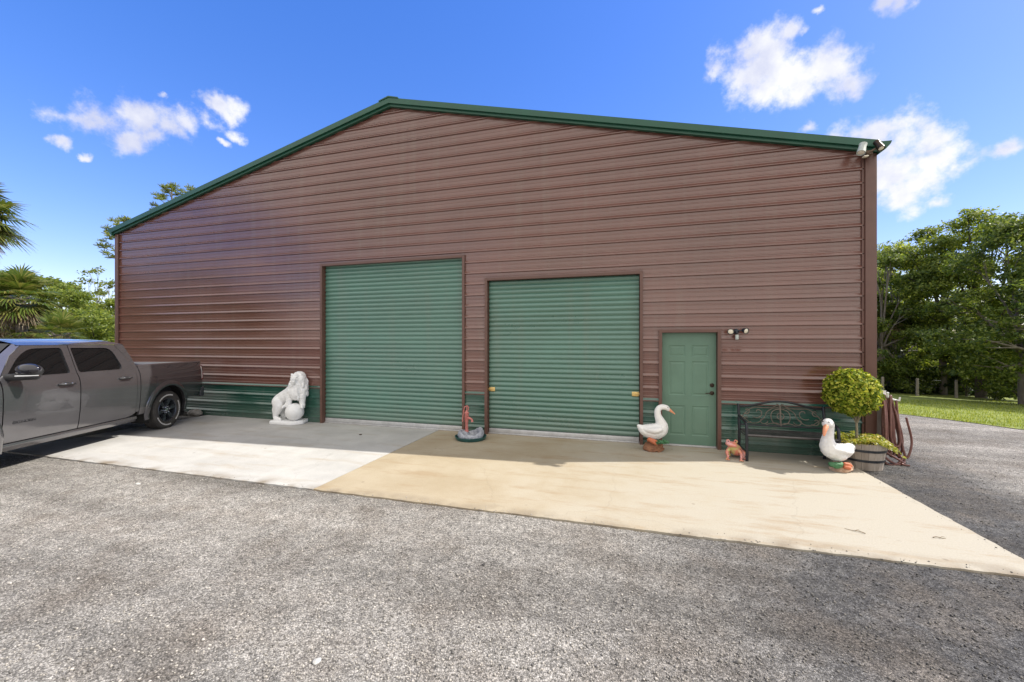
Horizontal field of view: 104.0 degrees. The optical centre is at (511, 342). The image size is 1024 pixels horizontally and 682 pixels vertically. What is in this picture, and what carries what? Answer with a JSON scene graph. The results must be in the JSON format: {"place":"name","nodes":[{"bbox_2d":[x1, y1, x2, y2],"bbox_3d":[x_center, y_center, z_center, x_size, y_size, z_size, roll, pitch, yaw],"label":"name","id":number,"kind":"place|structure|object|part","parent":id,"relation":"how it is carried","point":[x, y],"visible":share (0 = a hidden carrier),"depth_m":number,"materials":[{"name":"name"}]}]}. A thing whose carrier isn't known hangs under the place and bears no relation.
{"place":"outdoors","nodes":[
{"label":"outdoors","id":0,"kind":"place"},
{"bbox_2d":[0,414,1023,681],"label":"gravel ground","id":1,"kind":"structure","parent":0,"point":[986,444],"depth_m":3.09,"materials":[{"name":"grey gravel"}]},
{"bbox_2d":[0,290,35,337],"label":"cabbage palm","id":2,"kind":"object","parent":1,"relation":"on","point":[1,334],"visible":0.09,"depth_m":18.86,"materials":[{"name":"green plant"}]},
{"bbox_2d":[0,182,36,264],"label":"cabbage palm","id":3,"kind":"object","parent":1,"relation":"on","point":[8,234],"visible":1,"depth_m":13.02,"materials":[{"name":"green plant"}]},
{"bbox_2d":[0,311,58,337],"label":"cabbage palm","id":4,"kind":"object","parent":1,"relation":"on","point":[29,331],"visible":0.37,"depth_m":17.12,"materials":[{"name":"green plant"}]},
{"bbox_2d":[0,263,65,337],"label":"cabbage palm","id":5,"kind":"object","parent":1,"relation":"on","point":[15,308],"visible":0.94,"depth_m":16.76,"materials":[{"name":"green plant"}]},
{"bbox_2d":[22,275,81,314],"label":"sparse tree","id":6,"kind":"object","parent":1,"relation":"on","point":[57,285],"visible":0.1,"depth_m":27.90,"materials":[{"name":"green plant"}]},
{"bbox_2d":[23,308,90,339],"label":"cabbage palm","id":7,"kind":"object","parent":1,"relation":"on","point":[66,321],"visible":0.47,"depth_m":15.32,"materials":[{"name":"green plant"}]},
{"bbox_2d":[26,285,98,334],"bbox_3d":[-27.897,-0.797,25.420,4.760,5.741,5.290,0,0,16],"label":"oak tree","id":8,"kind":"object","parent":1,"relation":"on","point":[72,298],"visible":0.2,"depth_m":24.60,"materials":[{"name":"green plant"}]},
{"bbox_2d":[35,284,91,308],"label":"sparse tree","id":9,"kind":"object","parent":1,"relation":"on","point":[79,289],"visible":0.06,"depth_m":30.15,"materials":[{"name":"green plant"}]},
{"bbox_2d":[43,301,114,341],"bbox_3d":[-23.095,-0.111,21.918,5.246,4.376,3.938,0,0,-9],"label":"round bush","id":10,"kind":"object","parent":1,"relation":"on","point":[98,325],"visible":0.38,"depth_m":21.52,"materials":[{"name":"green plant"}]},
{"bbox_2d":[73,266,114,306],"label":"sparse tree","id":11,"kind":"object","parent":1,"relation":"on","point":[95,271],"visible":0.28,"depth_m":33.67,"materials":[{"name":"green plant"}]},
{"bbox_2d":[79,294,114,342],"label":"oak tree","id":12,"kind":"object","parent":1,"relation":"on","point":[109,303],"visible":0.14,"depth_m":24.65,"materials":[{"name":"green plant"}]},
{"bbox_2d":[90,278,114,315],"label":"sparse tree","id":13,"kind":"object","parent":1,"relation":"on","point":[104,284],"visible":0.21,"depth_m":33.51,"materials":[{"name":"green plant"}]},
{"bbox_2d":[93,215,130,258],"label":"pine tree","id":14,"kind":"object","parent":1,"relation":"on","point":[123,219],"visible":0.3,"depth_m":41.23,"materials":[{"name":"green plant"}]},
{"bbox_2d":[149,182,183,209],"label":"pine tree","id":15,"kind":"object","parent":1,"relation":"on","point":[164,189],"visible":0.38,"depth_m":45.39,"materials":[{"name":"green plant"}]},
{"bbox_2d":[173,183,195,198],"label":"pine tree","id":16,"kind":"object","parent":1,"relation":"on","point":[189,187],"visible":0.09,"depth_m":49.18,"materials":[{"name":"green plant"}]},
{"bbox_2d":[5,415,437,489],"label":"concrete slab","id":17,"kind":"structure","parent":1,"relation":"on","point":[310,455],"depth_m":7.14,"materials":[{"name":"grey concrete"}]},
{"bbox_2d":[0,338,203,453],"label":"pickup truck","id":18,"kind":"object","parent":17,"relation":"on","point":[57,387],"visible":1,"depth_m":6.96,"materials":[{"name":"grey paint"}]},
{"bbox_3d":[-7.458,0.762,6.307,0.311,1.425,1.120,0,0,-5],"label":"front door","id":19,"kind":"part","parent":18,"relation":"part of","materials":[{"name":"grey paint"}]},
{"bbox_3d":[-7.558,0.762,7.441,0.311,1.425,1.141,0,0,-5],"label":"rear door","id":20,"kind":"part","parent":18,"relation":"part of","materials":[{"name":"grey paint"}]},
{"bbox_2d":[187,409,202,415],"bbox_3d":[-8.233,1.841,10.406,0.442,0.213,0.278,0,0,16],"label":"rock","id":21,"kind":"object","parent":17,"relation":"on","point":[195,412],"visible":0.99,"depth_m":10.31,"materials":[{"name":"grey stone"}]},
{"bbox_2d":[269,371,308,424],"bbox_3d":[-5.222,1.292,9.366,0.848,1.215,0.540,0,0,0],"label":"lion statue","id":22,"kind":"object","parent":17,"relation":"on","point":[286,408],"visible":1,"depth_m":9.26,"materials":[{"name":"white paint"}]},
{"bbox_2d":[312,657,320,664],"bbox_3d":[-1.170,1.913,2.400,0.052,0.025,0.044,0,0,-41],"label":"stone","id":23,"kind":"object","parent":1,"relation":"on","point":[316,661],"visible":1,"depth_m":2.39,"materials":[{"name":"white stone"}]},
{"bbox_2d":[108,96,891,455],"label":"metal barn","id":24,"kind":"structure","parent":1,"relation":"on","point":[398,262],"depth_m":8.10,"materials":[{"name":"brown paint"}]},
{"bbox_2d":[325,258,461,429],"bbox_3d":[-2.717,0.045,8.990,3.516,3.650,0.054,0,0,16],"label":"roll up door","id":25,"kind":"structure","parent":24,"relation":"in","point":[394,330],"depth_m":8.95,"materials":[{"name":"green paint"}]},
{"bbox_2d":[488,275,639,441],"bbox_3d":[0.957,0.300,7.928,3.020,3.140,0.070,0,0,16],"label":"roll up door","id":26,"kind":"structure","parent":24,"relation":"in","point":[564,352],"depth_m":7.90,"materials":[{"name":"green paint"}]},
{"bbox_2d":[662,333,715,445],"bbox_3d":[3.205,0.848,7.260,0.918,2.035,0.072,0,0,16],"label":"entry door","id":27,"kind":"structure","parent":24,"relation":"in","point":[688,359],"depth_m":7.28,"materials":[{"name":"green paint"}]},
{"bbox_2d":[727,328,748,339],"bbox_3d":[3.902,-0.141,6.918,0.341,0.198,0.149,0,0,16],"label":"wall floodlight","id":28,"kind":"object","parent":24,"relation":"attached to","point":[736,331],"depth_m":6.90,"materials":[{"name":"white plastic"}]},
{"bbox_2d":[856,139,885,157],"bbox_3d":[5.630,-3.051,6.338,0.359,0.241,0.298,0,0,16],"label":"eave floodlight","id":29,"kind":"object","parent":24,"relation":"attached to","point":[878,144],"visible":1,"depth_m":6.27,"materials":[{"name":"white metal"}]},
{"bbox_2d":[877,390,900,435],"bbox_3d":[5.992,1.401,6.440,0.233,1.240,0.322,0,0,-5],"label":"hose post","id":30,"kind":"object","parent":24,"relation":"attached to","point":[879,417],"visible":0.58,"depth_m":6.48,"materials":[{"name":"white paint"}]},
{"bbox_2d":[881,394,912,466],"bbox_3d":[6.026,1.383,6.263,0.463,1.109,0.240,0,0,0],"label":"garden hose","id":31,"kind":"object","parent":30,"relation":"hanging from","point":[890,422],"visible":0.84,"depth_m":6.26,"materials":[{"name":"brown rubber"}]},
{"bbox_2d":[313,430,1023,578],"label":"tan concrete slab","id":32,"kind":"structure","parent":1,"relation":"on","point":[804,502],"depth_m":4.99,"materials":[{"name":"beige concrete"}]},
{"bbox_2d":[455,434,486,441],"bbox_3d":[-0.809,1.866,7.851,0.624,0.068,0.624,0,0,16],"label":"round tray","id":33,"kind":"object","parent":32,"relation":"on","point":[470,440],"visible":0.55,"depth_m":7.61,"materials":[{"name":"green plastic"}]},
{"bbox_2d":[458,405,483,438],"bbox_3d":[-0.808,1.580,7.853,0.518,0.659,0.448,0,0,6],"label":"pump fountain","id":34,"kind":"object","parent":33,"relation":"on","point":[476,433],"visible":0.87,"depth_m":7.88,"materials":[{"name":"grey stone"}]},
{"bbox_2d":[637,404,674,451],"bbox_3d":[2.521,1.501,7.010,0.590,0.816,0.361,0,0,30],"label":"goose statue","id":35,"kind":"object","parent":32,"relation":"on","point":[654,432],"visible":1,"depth_m":6.94,"materials":[{"name":"white ceramic"}]},
{"bbox_2d":[725,439,744,461],"bbox_3d":[3.654,1.744,6.529,0.306,0.316,0.372,0,0,28],"label":"frog figurine","id":36,"kind":"object","parent":32,"relation":"on","point":[734,448],"visible":0.98,"depth_m":6.48,"materials":[{"name":"ceramic"}]},
{"bbox_2d":[737,400,840,460],"bbox_3d":[4.415,1.440,6.455,1.284,0.923,0.547,0,0,16],"label":"garden bench","id":37,"kind":"object","parent":32,"relation":"on","point":[783,434],"visible":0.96,"depth_m":6.57,"materials":[{"name":"black metal"}]},
{"bbox_2d":[819,418,855,472],"bbox_3d":[4.832,1.517,5.923,0.687,0.790,0.334,0,0,0],"label":"goose statue","id":38,"kind":"object","parent":32,"relation":"on","point":[833,450],"visible":1,"depth_m":5.83,"materials":[{"name":"white ceramic"}]},
{"bbox_2d":[841,440,887,470],"bbox_3d":[5.375,1.712,6.157,0.610,0.400,0.604,0,0,16],"label":"barrel planter","id":39,"kind":"object","parent":1,"relation":"on","point":[870,457],"visible":0.58,"depth_m":5.92,"materials":[{"name":"wood"}]},
{"bbox_2d":[820,366,885,437],"bbox_3d":[5.256,0.974,6.186,0.774,1.198,0.789,0,0,16],"label":"topiary tree","id":40,"kind":"object","parent":39,"relation":"in","point":[855,394],"visible":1,"depth_m":6.01,"materials":[{"name":"green plant"}]},
{"bbox_2d":[834,431,906,458],"bbox_3d":[5.430,1.515,6.145,0.802,0.354,0.694,0,0,16],"label":"trailing plant","id":41,"kind":"object","parent":39,"relation":"on","point":[869,438],"visible":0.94,"depth_m":6.03,"materials":[{"name":"green plant"}]},
{"bbox_2d":[0,0,1023,330],"label":"sky","id":42,"kind":"structure","parent":0,"point":[104,103],"materials":[{"name":"blue"}]},
{"bbox_2d":[889,392,1023,428],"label":"lawn","id":43,"kind":"structure","parent":0,"point":[905,397],"depth_m":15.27,"materials":[{"name":"green plant"}]},
{"bbox_2d":[877,260,913,361],"bbox_3d":[26.609,-1.466,30.099,6.193,9.674,5.171,0,0,16],"label":"oak tree","id":44,"kind":"object","parent":43,"relation":"on","point":[888,286],"visible":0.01,"depth_m":28.67,"materials":[{"name":"green plant"}]},
{"bbox_2d":[877,342,920,391],"bbox_3d":[20.332,1.478,21.893,2.904,2.970,2.368,0,0,-29],"label":"shrub","id":45,"kind":"object","parent":43,"relation":"on","point":[893,378],"visible":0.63,"depth_m":21.53,"materials":[{"name":"green plant"}]},
{"bbox_2d":[877,300,921,362],"bbox_3d":[22.270,0.251,23.523,2.767,5.571,2.683,0,0,16],"label":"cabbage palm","id":46,"kind":"object","parent":43,"relation":"on","point":[889,308],"visible":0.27,"depth_m":23.18,"materials":[{"name":"green plant"}]},
{"bbox_2d":[877,248,938,394],"bbox_3d":[21.450,-1.362,23.154,5.196,8.782,4.954,0,0,16],"label":"oak tree","id":47,"kind":"object","parent":43,"relation":"on","point":[891,260],"visible":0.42,"depth_m":22.03,"materials":[{"name":"green plant"}]},
{"bbox_2d":[883,355,947,392],"bbox_3d":[22.657,1.874,22.974,3.198,2.448,2.662,0,0,16],"label":"shrub","id":48,"kind":"object","parent":43,"relation":"on","point":[933,374],"visible":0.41,"depth_m":22.27,"materials":[{"name":"green plant"}]},
{"bbox_2d":[877,240,954,369],"bbox_3d":[24.362,-1.592,24.982,6.752,9.625,5.120,0,0,-22],"label":"oak tree","id":49,"kind":"object","parent":43,"relation":"on","point":[904,248],"visible":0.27,"depth_m":24.53,"materials":[{"name":"green plant"}]},
{"bbox_2d":[893,256,967,360],"bbox_3d":[32.147,-1.915,30.835,8.280,10.584,5.586,0,0,-42],"label":"oak tree","id":50,"kind":"object","parent":43,"relation":"on","point":[954,290],"visible":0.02,"depth_m":30.24,"materials":[{"name":"green plant"}]},
{"bbox_2d":[915,359,957,379],"bbox_3d":[25.225,2.075,23.654,2.542,2.312,2.251,0,0,-29],"label":"shrub","id":51,"kind":"object","parent":43,"relation":"on","point":[948,376],"visible":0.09,"depth_m":23.77,"materials":[{"name":"green plant"}]},
{"bbox_2d":[881,377,996,397],"bbox_3d":[23.902,2.476,20.197,10.497,1.443,0.132,0,0,0],"label":"wire fence","id":52,"kind":"object","parent":43,"relation":"on","point":[917,387],"visible":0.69,"depth_m":20.15,"materials":[{"name":"metal"}]},
{"bbox_2d":[877,225,1014,394],"bbox_3d":[24.497,-1.812,22.548,5.511,9.876,6.145,0,0,-15],"label":"oak tree","id":53,"kind":"object","parent":43,"relation":"on","point":[928,236],"visible":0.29,"depth_m":21.99,"materials":[{"name":"green plant"}]},
{"bbox_2d":[884,366,1016,396],"bbox_3d":[30.060,2.353,23.807,20.189,2.150,3.382,0,0,0],"label":"wood","id":54,"kind":"object","parent":43,"relation":"on","point":[951,384],"visible":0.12,"depth_m":22.56,"materials":[{"name":"green plant"}]},
{"bbox_2d":[877,299,1023,372],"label":"wood","id":55,"kind":"object","parent":43,"relation":"on","point":[909,355],"visible":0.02,"depth_m":30.07,"materials":[{"name":"green plant"}]},
{"bbox_2d":[885,206,1023,397],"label":"oak tree","id":56,"kind":"object","parent":43,"relation":"on","point":[969,218],"visible":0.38,"depth_m":21.07,"materials":[{"name":"green plant"}]},
{"bbox_2d":[930,357,989,395],"bbox_3d":[25.008,1.889,21.975,2.632,2.500,2.715,0,0,-15],"label":"shrub","id":57,"kind":"object","parent":43,"relation":"on","point":[965,381],"visible":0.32,"depth_m":22.01,"materials":[{"name":"green plant"}]},
{"bbox_2d":[910,212,1023,404],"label":"oak tree","id":58,"kind":"object","parent":43,"relation":"on","point":[1010,234],"visible":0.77,"depth_m":17.69,"materials":[{"name":"green plant"}]},
{"bbox_2d":[936,261,1023,389],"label":"oak tree","id":59,"kind":"object","parent":43,"relation":"on","point":[1015,323],"visible":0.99,"depth_m":16.12,"materials":[{"name":"green plant"}]},
{"bbox_2d":[956,360,1016,397],"bbox_3d":[25.181,1.847,20.800,2.644,2.547,2.727,0,0,16],"label":"shrub","id":60,"kind":"object","parent":43,"relation":"on","point":[985,377],"visible":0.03,"depth_m":20.71,"materials":[{"name":"green plant"}]},
{"bbox_2d":[971,357,1018,399],"bbox_3d":[23.927,1.785,19.336,2.400,2.456,2.977,0,0,16],"label":"shrub","id":61,"kind":"object","parent":43,"relation":"on","point":[1002,393],"visible":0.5,"depth_m":19.33,"materials":[{"name":"green plant"}]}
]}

